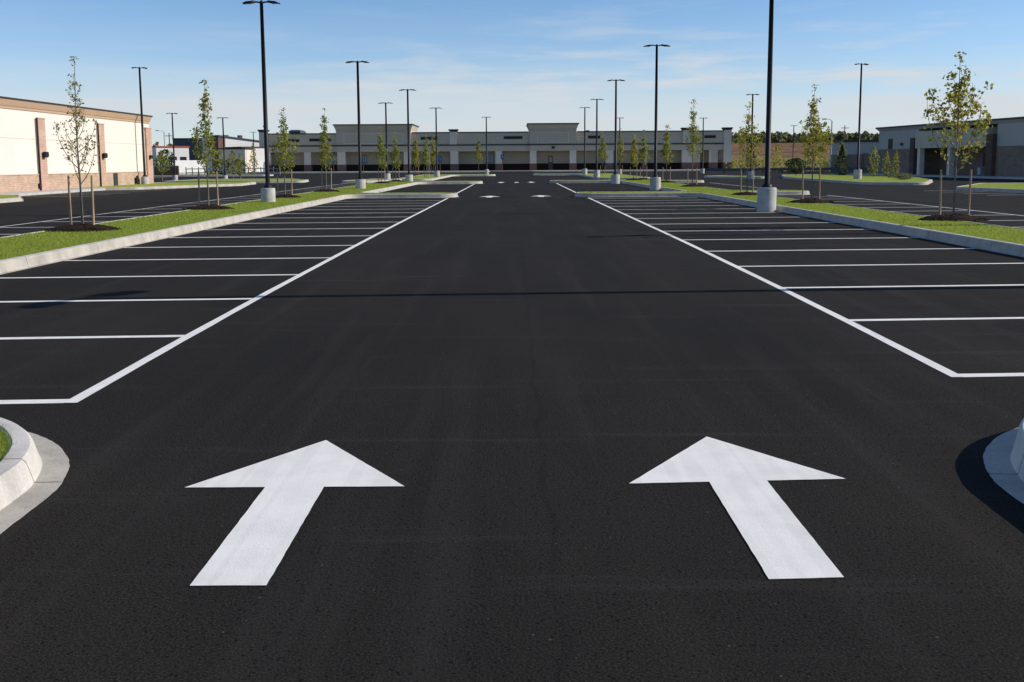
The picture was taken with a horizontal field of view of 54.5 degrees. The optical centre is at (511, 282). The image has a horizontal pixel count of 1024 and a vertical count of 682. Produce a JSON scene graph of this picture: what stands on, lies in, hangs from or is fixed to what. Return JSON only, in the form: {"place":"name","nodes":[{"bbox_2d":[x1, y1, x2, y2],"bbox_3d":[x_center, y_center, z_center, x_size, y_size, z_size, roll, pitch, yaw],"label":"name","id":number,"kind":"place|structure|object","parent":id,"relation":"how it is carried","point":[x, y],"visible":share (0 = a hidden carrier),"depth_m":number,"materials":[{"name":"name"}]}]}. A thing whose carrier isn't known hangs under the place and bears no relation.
{"place":"outdoors","nodes":[
{"label":"outdoors","id":0,"kind":"place"},
{"bbox_2d":[0,188,104,195],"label":"sidewalk","id":1,"kind":"structure","parent":0,"point":[42,192],"depth_m":63.04,"materials":[{"name":"concrete"}]},
{"bbox_2d":[152,146,189,173],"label":"white building","id":2,"kind":"structure","parent":0,"point":[181,152],"depth_m":185.69,"materials":[{"name":"paint"}]},
{"bbox_2d":[174,138,202,159],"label":"slate building","id":3,"kind":"structure","parent":0,"point":[182,141],"depth_m":232.90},
{"bbox_2d":[211,136,225,171],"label":"brick tower","id":4,"kind":"structure","parent":0,"point":[219,142],"depth_m":198.54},
{"bbox_2d":[200,135,258,171],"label":"building","id":5,"kind":"structure","parent":0,"point":[238,141],"depth_m":216.50,"materials":[{"name":"stone"}]},
{"bbox_2d":[153,170,828,177],"bbox_3d":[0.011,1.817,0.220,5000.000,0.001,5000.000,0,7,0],"label":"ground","id":6,"kind":"structure","parent":0,"point":[215,174],"depth_m":177.98,"materials":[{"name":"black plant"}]},
{"bbox_2d":[153,149,175,165],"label":"tree","id":7,"kind":"object","parent":6,"relation":"on","point":[169,157],"visible":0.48,"depth_m":162.42,"materials":[{"name":"green plant"}]},
{"bbox_2d":[153,166,178,174],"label":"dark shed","id":8,"kind":"structure","parent":6,"relation":"on","point":[168,172],"depth_m":149.15,"materials":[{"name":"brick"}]},
{"bbox_2d":[158,160,206,174],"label":"white wall","id":9,"kind":"structure","parent":6,"relation":"on","point":[183,164],"depth_m":175.67,"materials":[{"name":"paint"}]},
{"bbox_2d":[217,148,252,171],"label":"grey block","id":10,"kind":"structure","parent":6,"relation":"on","point":[245,153],"depth_m":194.57,"materials":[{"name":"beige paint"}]},
{"bbox_2d":[226,147,264,171],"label":"gabled building","id":11,"kind":"structure","parent":6,"relation":"on","point":[260,156],"depth_m":201.12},
{"bbox_2d":[257,123,732,171],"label":"shop building","id":12,"kind":"structure","parent":6,"relation":"on","point":[547,146],"depth_m":203.09,"materials":[{"name":"beige paint"}]},
{"bbox_2d":[725,156,831,171],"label":"hedge","id":13,"kind":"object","parent":6,"relation":"on","point":[823,163],"depth_m":200.90,"materials":[{"name":"plant"}]},
{"bbox_2d":[0,170,1023,681],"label":"asphalt lot","id":14,"kind":"structure","parent":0,"point":[514,388],"depth_m":6.73,"materials":[{"name":"asphalt"}]},
{"bbox_2d":[0,195,23,202],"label":"kerb","id":15,"kind":"structure","parent":14,"relation":"on","point":[7,200],"depth_m":48.89,"materials":[{"name":"concrete"}]},
{"bbox_2d":[0,399,68,403],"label":"parking line","id":16,"kind":"object","parent":14,"relation":"on","point":[32,401],"visible":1,"depth_m":7.61,"materials":[{"name":"white paint"}]},
{"bbox_2d":[0,417,69,533],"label":"kerb","id":17,"kind":"structure","parent":14,"relation":"on","point":[34,468],"depth_m":5.62,"materials":[{"name":"concrete"}]},
{"bbox_2d":[0,96,153,192],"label":"store building","id":18,"kind":"structure","parent":14,"relation":"on","point":[32,153],"depth_m":68.78,"materials":[{"name":"beige paint"}]},
{"bbox_2d":[0,335,183,338],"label":"parking line","id":19,"kind":"object","parent":14,"relation":"on","point":[64,337],"visible":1,"depth_m":10.44,"materials":[{"name":"white paint"}]},
{"bbox_2d":[0,298,251,301],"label":"parking line","id":20,"kind":"object","parent":14,"relation":"on","point":[128,300],"visible":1,"depth_m":13.26,"materials":[{"name":"white paint"}]},
{"bbox_2d":[131,67,148,183],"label":"light pole","id":21,"kind":"object","parent":14,"relation":"on","point":[144,179],"visible":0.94,"depth_m":82.07,"materials":[{"name":"metal"}]},
{"bbox_2d":[3,274,297,277],"bbox_3d":[-5.989,-0.097,16.076,5.006,0.001,0.131,-1,7,-3],"label":"parking line","id":22,"kind":"object","parent":14,"relation":"on","point":[147,276],"visible":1,"depth_m":16.08,"materials":[{"name":"white paint"}]},
{"bbox_2d":[153,152,169,180],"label":"tree","id":23,"kind":"object","parent":14,"relation":"on","point":[161,162],"visible":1,"depth_m":108.73,"materials":[{"name":"green plant"}]},
{"bbox_2d":[70,182,255,189],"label":"kerb","id":24,"kind":"structure","parent":14,"relation":"on","point":[169,187],"depth_m":74.40,"materials":[{"name":"concrete"}]},
{"bbox_2d":[81,182,247,187],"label":"grass","id":25,"kind":"structure","parent":14,"relation":"on","point":[168,184],"depth_m":80.77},
{"bbox_2d":[166,113,177,179],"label":"light pole","id":26,"kind":"object","parent":14,"relation":"on","point":[174,176],"visible":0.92,"depth_m":112.36,"materials":[{"name":"metal"}]},
{"bbox_2d":[65,257,329,260],"bbox_3d":[-5.985,-0.442,18.934,5.006,0.001,0.127,-1,7,-3],"label":"parking line","id":27,"kind":"object","parent":14,"relation":"on","point":[185,259],"visible":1,"depth_m":18.92,"materials":[{"name":"white paint"}]},
{"bbox_2d":[153,174,273,176],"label":"kerb","id":28,"kind":"structure","parent":14,"relation":"on","point":[206,175],"depth_m":145.33,"materials":[{"name":"concrete"}]},
{"bbox_2d":[0,181,441,259],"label":"grass","id":29,"kind":"structure","parent":14,"relation":"on","point":[61,244],"depth_m":23.88,"materials":[{"name":"plant"}]},
{"bbox_2d":[52,56,99,223],"bbox_3d":[-10.715,-3.413,24.612,1.215,4.291,0.990,5,8,36],"label":"young tree","id":30,"kind":"object","parent":29,"relation":"on","point":[77,123],"visible":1,"depth_m":24.45,"materials":[{"name":"green plant"}]},
{"bbox_2d":[43,223,121,231],"bbox_3d":[-10.672,-1.373,24.733,1.895,0.214,1.495,0,7,0],"label":"mulch bed","id":31,"kind":"object","parent":29,"relation":"on","point":[86,227],"visible":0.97,"depth_m":24.34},
{"bbox_2d":[67,175,71,224],"bbox_3d":[-10.991,-1.949,24.688,0.062,1.410,0.059,3,7,22],"label":"stake","id":32,"kind":"object","parent":31,"relation":"attached to","point":[69,200],"visible":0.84,"depth_m":24.66,"materials":[{"name":"brown wood"}]},
{"bbox_2d":[90,175,94,224],"bbox_3d":[-10.396,-1.946,24.629,0.072,1.410,0.062,-3,7,-22],"label":"stake","id":33,"kind":"object","parent":31,"relation":"attached to","point":[92,201],"visible":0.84,"depth_m":24.60,"materials":[{"name":"brown wood"}]},
{"bbox_2d":[190,80,222,204],"bbox_3d":[-10.956,-4.940,35.558,1.248,4.700,1.164,0,7,0],"label":"young tree","id":34,"kind":"object","parent":29,"relation":"on","point":[204,106],"visible":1,"depth_m":35.51,"materials":[{"name":"green plant"}]},
{"bbox_2d":[182,204,234,209],"bbox_3d":[-10.932,-2.717,35.851,1.879,0.219,1.496,0,7,0],"label":"mulch bed","id":35,"kind":"object","parent":29,"relation":"on","point":[209,207],"visible":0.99,"depth_m":35.48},
{"bbox_2d":[269,108,299,193],"bbox_3d":[-10.813,-6.162,47.148,1.494,4.344,1.134,-3,7,-23],"label":"young tree","id":36,"kind":"object","parent":29,"relation":"on","point":[284,143],"visible":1,"depth_m":47.09,"materials":[{"name":"green plant"}]},
{"bbox_2d":[318,107,335,188],"bbox_3d":[-10.640,-7.577,56.844,1.004,4.827,1.041,4,8,35],"label":"young tree","id":37,"kind":"object","parent":29,"relation":"on","point":[323,147],"visible":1,"depth_m":56.70,"materials":[{"name":"green plant"}]},
{"bbox_2d":[375,128,387,180],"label":"young tree","id":38,"kind":"object","parent":29,"relation":"on","point":[381,149],"visible":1,"depth_m":79.59,"materials":[{"name":"green plant"}]},
{"bbox_2d":[390,132,400,176],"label":"young tree","id":39,"kind":"object","parent":29,"relation":"on","point":[394,154],"visible":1,"depth_m":86.91,"materials":[{"name":"green plant"}]},
{"bbox_2d":[218,117,227,178],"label":"light pole","id":40,"kind":"object","parent":14,"relation":"on","point":[224,176],"visible":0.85,"depth_m":115.02,"materials":[{"name":"metal"}]},
{"bbox_2d":[226,150,239,177],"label":"tree","id":41,"kind":"object","parent":14,"relation":"on","point":[231,158],"visible":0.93,"depth_m":127.02,"materials":[{"name":"green plant"}]},
{"bbox_2d":[185,167,280,174],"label":"picket fence","id":42,"kind":"object","parent":14,"relation":"on","point":[248,168],"visible":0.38,"depth_m":159.09,"materials":[{"name":"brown wood"}]},
{"bbox_2d":[163,178,309,182],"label":"kerb","id":43,"kind":"structure","parent":14,"relation":"on","point":[303,181],"depth_m":94.26,"materials":[{"name":"concrete"}]},
{"bbox_2d":[125,245,352,247],"bbox_3d":[-5.981,-0.788,21.794,5.006,0.001,0.130,-1,7,-3],"label":"parking line","id":44,"kind":"object","parent":14,"relation":"on","point":[244,246],"visible":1,"depth_m":21.79,"materials":[{"name":"white paint"}]},
{"bbox_2d":[0,181,482,274],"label":"kerb","id":45,"kind":"structure","parent":14,"relation":"on","point":[14,264],"depth_m":24.90,"materials":[{"name":"concrete"}]},
{"bbox_2d":[178,179,304,180],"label":"grass","id":46,"kind":"structure","parent":14,"relation":"on","point":[243,180],"depth_m":99.76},
{"bbox_2d":[249,143,258,172],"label":"tree","id":47,"kind":"object","parent":14,"relation":"on","point":[253,156],"visible":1,"depth_m":137.85,"materials":[{"name":"green plant"}]},
{"bbox_2d":[63,198,447,402],"bbox_3d":[-3.373,-1.693,29.157,0.227,0.001,43.511,0,7,0],"label":"lane line","id":48,"kind":"object","parent":14,"relation":"on","point":[104,383],"visible":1,"depth_m":10.55,"materials":[{"name":"white paint"}]},
{"bbox_2d":[242,0,279,201],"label":"light pole","id":49,"kind":"object","parent":14,"relation":"on","point":[267,192],"visible":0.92,"depth_m":41.80,"materials":[{"name":"metal"}]},
{"bbox_2d":[187,440,402,585],"bbox_3d":[-1.282,1.167,5.374,1.167,0.001,2.180,2,7,19],"label":"painted arrow","id":50,"kind":"object","parent":14,"relation":"on","point":[254,545],"visible":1,"depth_m":5.35,"materials":[{"name":"white paint"}]},
{"bbox_2d":[345,61,369,188],"bbox_3d":[-9.681,-9.898,62.879,1.500,8.125,0.680,0,7,0],"label":"light pole","id":51,"kind":"object","parent":14,"relation":"on","point":[360,181],"visible":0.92,"depth_m":62.91,"materials":[{"name":"metal"}]},
{"bbox_2d":[249,171,489,173],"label":"kerb","id":52,"kind":"structure","parent":14,"relation":"on","point":[382,172],"depth_m":186.99,"materials":[{"name":"concrete"}]},
{"bbox_2d":[378,102,392,178],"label":"light pole","id":53,"kind":"object","parent":14,"relation":"on","point":[387,175],"visible":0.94,"depth_m":99.99,"materials":[{"name":"metal"}]},
{"bbox_2d":[399,89,415,180],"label":"light pole","id":54,"kind":"object","parent":14,"relation":"on","point":[408,176],"visible":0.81,"depth_m":86.43,"materials":[{"name":"metal"}]},
{"bbox_2d":[429,107,439,176],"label":"light pole","id":55,"kind":"object","parent":14,"relation":"on","point":[436,173],"visible":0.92,"depth_m":115.25,"materials":[{"name":"metal"}]},
{"bbox_2d":[401,174,490,178],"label":"grass","id":56,"kind":"structure","parent":14,"relation":"on","point":[428,176],"depth_m":126.78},
{"bbox_2d":[410,139,419,168],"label":"young tree","id":57,"kind":"object","parent":56,"relation":"on","point":[416,154],"visible":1,"depth_m":107.03,"materials":[{"name":"green plant"}]},
{"bbox_2d":[420,135,431,177],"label":"young tree","id":58,"kind":"object","parent":56,"relation":"on","point":[425,151],"visible":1,"depth_m":109.52,"materials":[{"name":"green plant"}]},
{"bbox_2d":[429,136,438,174],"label":"young tree","id":59,"kind":"object","parent":56,"relation":"on","point":[433,151],"visible":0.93,"depth_m":132.85,"materials":[{"name":"green plant"}]},
{"bbox_2d":[474,137,484,173],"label":"young tree","id":60,"kind":"object","parent":56,"relation":"on","point":[478,150],"visible":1,"depth_m":135.75,"materials":[{"name":"green plant"}]},
{"bbox_2d":[402,174,495,180],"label":"kerb","id":61,"kind":"structure","parent":14,"relation":"on","point":[437,178],"depth_m":116.61,"materials":[{"name":"concrete"}]},
{"bbox_2d":[0,179,1023,462],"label":"grass","id":62,"kind":"structure","parent":14,"relation":"on","point":[236,209],"depth_m":28.25,"materials":[{"name":"plant"}]},
{"bbox_2d":[580,107,589,174],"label":"light pole","id":63,"kind":"object","parent":14,"relation":"on","point":[584,170],"visible":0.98,"depth_m":127.29,"materials":[{"name":"metal"}]},
{"bbox_2d":[532,173,649,179],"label":"kerb","id":64,"kind":"structure","parent":14,"relation":"on","point":[598,178],"depth_m":130.69,"materials":[{"name":"concrete"}]},
{"bbox_2d":[591,99,602,177],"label":"light pole","id":65,"kind":"object","parent":14,"relation":"on","point":[596,172],"visible":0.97,"depth_m":104.45,"materials":[{"name":"metal"}]},
{"bbox_2d":[587,173,641,177],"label":"grass","id":66,"kind":"structure","parent":14,"relation":"on","point":[606,175],"depth_m":116.57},
{"bbox_2d":[598,131,608,174],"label":"young tree","id":67,"kind":"object","parent":66,"relation":"on","point":[603,144],"visible":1,"depth_m":123.53,"materials":[{"name":"green plant"}]},
{"bbox_2d":[617,128,625,161],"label":"young tree","id":68,"kind":"object","parent":66,"relation":"on","point":[619,145],"visible":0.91,"depth_m":122.50,"materials":[{"name":"green plant"}]},
{"bbox_2d":[532,170,699,171],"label":"kerb","id":69,"kind":"structure","parent":14,"relation":"on","point":[606,170],"depth_m":184.92,"materials":[{"name":"concrete"}]},
{"bbox_2d":[608,79,624,183],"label":"light pole","id":70,"kind":"object","parent":14,"relation":"on","point":[615,177],"visible":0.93,"depth_m":81.64,"materials":[{"name":"metal"}]},
{"bbox_2d":[643,44,669,189],"bbox_3d":[8.975,-10.210,61.911,1.660,9.075,0.700,0,7,0],"label":"light pole","id":71,"kind":"object","parent":14,"relation":"on","point":[655,181],"visible":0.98,"depth_m":61.96,"materials":[{"name":"metal"}]},
{"bbox_2d":[704,175,770,178],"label":"kerb","id":72,"kind":"structure","parent":14,"relation":"on","point":[727,176],"depth_m":105.01,"materials":[{"name":"concrete"}]},
{"bbox_2d":[630,437,844,578],"bbox_3d":[1.207,1.148,5.407,1.154,0.001,2.182,2,7,19],"label":"painted arrow","id":73,"kind":"object","parent":14,"relation":"on","point":[780,540],"visible":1,"depth_m":5.38,"materials":[{"name":"white paint"}]},
{"bbox_2d":[746,94,758,178],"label":"light pole","id":74,"kind":"object","parent":14,"relation":"on","point":[750,173],"visible":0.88,"depth_m":97.03,"materials":[{"name":"metal"}]},
{"bbox_2d":[756,0,776,211],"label":"light pole","id":75,"kind":"object","parent":14,"relation":"on","point":[766,195],"visible":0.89,"depth_m":35.05,"materials":[{"name":"metal"}]},
{"bbox_2d":[589,198,963,376],"bbox_3d":[3.844,-1.742,29.206,0.227,0.001,42.181,0,7,0],"label":"lane line","id":76,"kind":"object","parent":14,"relation":"on","point":[943,369],"visible":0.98,"depth_m":11.51,"materials":[{"name":"white paint"}]},
{"bbox_2d":[549,180,1023,256],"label":"kerb","id":77,"kind":"structure","parent":14,"relation":"on","point":[1008,248],"depth_m":28.35,"materials":[{"name":"concrete"}]},
{"bbox_2d":[556,180,1023,243],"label":"grass","id":78,"kind":"structure","parent":14,"relation":"on","point":[890,217],"depth_m":26.15,"materials":[{"name":"plant"}]},
{"bbox_2d":[630,134,639,177],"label":"young tree","id":79,"kind":"object","parent":78,"relation":"on","point":[634,149],"visible":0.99,"depth_m":86.44,"materials":[{"name":"green plant"}]},
{"bbox_2d":[637,130,650,177],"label":"young tree","id":80,"kind":"object","parent":78,"relation":"on","point":[644,151],"visible":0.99,"depth_m":88.96,"materials":[{"name":"green plant"}]},
{"bbox_2d":[659,125,672,179],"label":"young tree","id":81,"kind":"object","parent":78,"relation":"on","point":[665,148],"visible":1,"depth_m":75.95,"materials":[{"name":"green plant"}]},
{"bbox_2d":[683,99,705,183],"bbox_3d":[11.618,-8.838,63.054,1.269,5.577,1.296,-4,8,-30],"label":"young tree","id":82,"kind":"object","parent":78,"relation":"on","point":[693,141],"visible":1,"depth_m":62.89,"materials":[{"name":"green plant"}]},
{"bbox_2d":[734,102,762,191],"bbox_3d":[11.133,-6.331,46.962,1.407,4.463,1.352,0,7,0],"label":"young tree","id":83,"kind":"object","parent":78,"relation":"on","point":[743,138],"visible":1,"depth_m":46.84,"materials":[{"name":"green plant"}]},
{"bbox_2d":[787,198,835,203],"bbox_3d":[11.476,-3.127,38.174,1.923,0.208,1.510,0,7,0],"label":"mulch bed","id":84,"kind":"object","parent":78,"relation":"on","point":[814,200],"visible":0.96,"depth_m":37.81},
{"bbox_2d":[798,84,833,198],"bbox_3d":[11.493,-5.264,37.825,1.386,4.532,1.442,4,8,33],"label":"young tree","id":85,"kind":"object","parent":78,"relation":"on","point":[813,130],"visible":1,"depth_m":37.76,"materials":[{"name":"green plant"}]},
{"bbox_2d":[917,213,989,221],"bbox_3d":[11.874,-1.754,26.751,1.895,0.218,1.518,0,7,0],"label":"mulch bed","id":86,"kind":"object","parent":78,"relation":"on","point":[954,218],"visible":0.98,"depth_m":26.40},
{"bbox_2d":[923,51,993,214],"bbox_3d":[11.875,-3.908,26.627,1.807,4.522,1.887,0,7,0],"label":"young tree","id":87,"kind":"object","parent":86,"relation":"on","point":[956,97],"visible":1,"depth_m":26.41,"materials":[{"name":"green plant"}]},
{"bbox_2d":[967,169,971,214],"bbox_3d":[12.296,-2.332,26.698,0.071,1.410,0.062,-3,7,-22],"label":"tree stake","id":88,"kind":"object","parent":86,"relation":"attached to","point":[969,196],"visible":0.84,"depth_m":26.67,"materials":[{"name":"brown wood"}]},
{"bbox_2d":[704,167,875,172],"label":"kerb","id":89,"kind":"object","parent":14,"relation":"on","point":[745,169],"visible":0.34,"depth_m":148.99,"materials":[{"name":"concrete"}]},
{"bbox_2d":[784,158,808,175],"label":"shrub","id":90,"kind":"object","parent":14,"relation":"on","point":[798,164],"visible":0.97,"depth_m":103.03,"materials":[{"name":"green plant"}]},
{"bbox_2d":[831,144,849,174],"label":"shrub","id":91,"kind":"object","parent":14,"relation":"on","point":[843,161],"visible":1,"depth_m":107.50,"materials":[{"name":"green plant"}]},
{"bbox_2d":[831,140,878,171],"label":"building","id":92,"kind":"structure","parent":14,"relation":"on","point":[866,147],"depth_m":150.66,"materials":[{"name":"grey paint"}]},
{"bbox_2d":[784,174,929,181],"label":"grass","id":93,"kind":"structure","parent":14,"relation":"on","point":[869,178],"depth_m":89.16,"materials":[{"name":"plant"}]},
{"bbox_2d":[781,174,932,184],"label":"kerb","id":94,"kind":"structure","parent":14,"relation":"on","point":[930,181],"depth_m":75.58,"materials":[{"name":"concrete"}]},
{"bbox_2d":[743,248,975,250],"bbox_3d":[6.662,-0.659,20.098,5.597,0.001,0.136,-1,7,-3],"label":"parking line","id":95,"kind":"object","parent":14,"relation":"on","point":[856,249],"visible":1,"depth_m":20.11,"materials":[{"name":"white paint"}]},
{"bbox_2d":[853,63,868,178],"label":"light pole","id":96,"kind":"object","parent":14,"relation":"on","point":[857,172],"visible":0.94,"depth_m":86.29,"materials":[{"name":"metal"}]},
{"bbox_2d":[867,146,879,175],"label":"shrub","id":97,"kind":"object","parent":14,"relation":"on","point":[873,166],"visible":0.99,"depth_m":98.89,"materials":[{"name":"green plant"}]},
{"bbox_2d":[739,263,1023,266],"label":"parking line","id":98,"kind":"object","parent":14,"relation":"on","point":[888,264],"visible":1,"depth_m":17.19,"materials":[{"name":"white paint"}]},
{"bbox_2d":[881,151,891,176],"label":"shrub","id":99,"kind":"object","parent":14,"relation":"on","point":[887,161],"visible":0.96,"depth_m":98.15,"materials":[{"name":"green plant"}]},
{"bbox_2d":[783,284,1023,287],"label":"parking line","id":100,"kind":"object","parent":14,"relation":"on","point":[907,286],"visible":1,"depth_m":14.23,"materials":[{"name":"white paint"}]},
{"bbox_2d":[849,317,1023,320],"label":"parking line","id":101,"kind":"object","parent":14,"relation":"on","point":[935,319],"visible":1,"depth_m":11.29,"materials":[{"name":"white paint"}]},
{"bbox_2d":[875,116,1023,176],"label":"brick building","id":102,"kind":"structure","parent":14,"relation":"on","point":[1000,152],"depth_m":107.35,"materials":[{"name":"grey paint"}]},
{"bbox_2d":[956,183,1023,192],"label":"kerb","id":103,"kind":"structure","parent":14,"relation":"on","point":[991,189],"depth_m":55.81,"materials":[{"name":"concrete"}]},
{"bbox_2d":[960,373,1023,376],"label":"parking line","id":104,"kind":"object","parent":14,"relation":"on","point":[991,374],"visible":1,"depth_m":8.35,"materials":[{"name":"white paint"}]},
{"bbox_2d":[961,183,1023,188],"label":"grass","id":105,"kind":"structure","parent":14,"relation":"on","point":[1004,185],"depth_m":61.76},
{"bbox_2d":[983,418,1023,503],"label":"kerb","id":106,"kind":"structure","parent":14,"relation":"on","point":[1003,456],"depth_m":5.82,"materials":[{"name":"concrete"}]},
{"bbox_2d":[0,0,1023,145],"label":"sky","id":107,"kind":"structure","parent":0,"point":[514,63],"materials":[{"name":"blue"}]},
{"bbox_2d":[335,169,699,171],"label":"sidewalk","id":108,"kind":"structure","parent":0,"point":[510,170],"depth_m":200.43,"materials":[{"name":"concrete"}]},
{"bbox_2d":[731,142,830,166],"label":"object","id":109,"kind":"structure","parent":0,"point":[786,149],"depth_m":381.35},
{"bbox_2d":[152,130,878,145],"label":"wood","id":110,"kind":"object","parent":109,"relation":"on","point":[780,137],"visible":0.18,"depth_m":585.67,"materials":[{"name":"green plant"}]},
{"bbox_2d":[862,174,1023,178],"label":"sidewalk","id":111,"kind":"structure","parent":0,"point":[986,177],"depth_m":98.24,"materials":[{"name":"concrete"}]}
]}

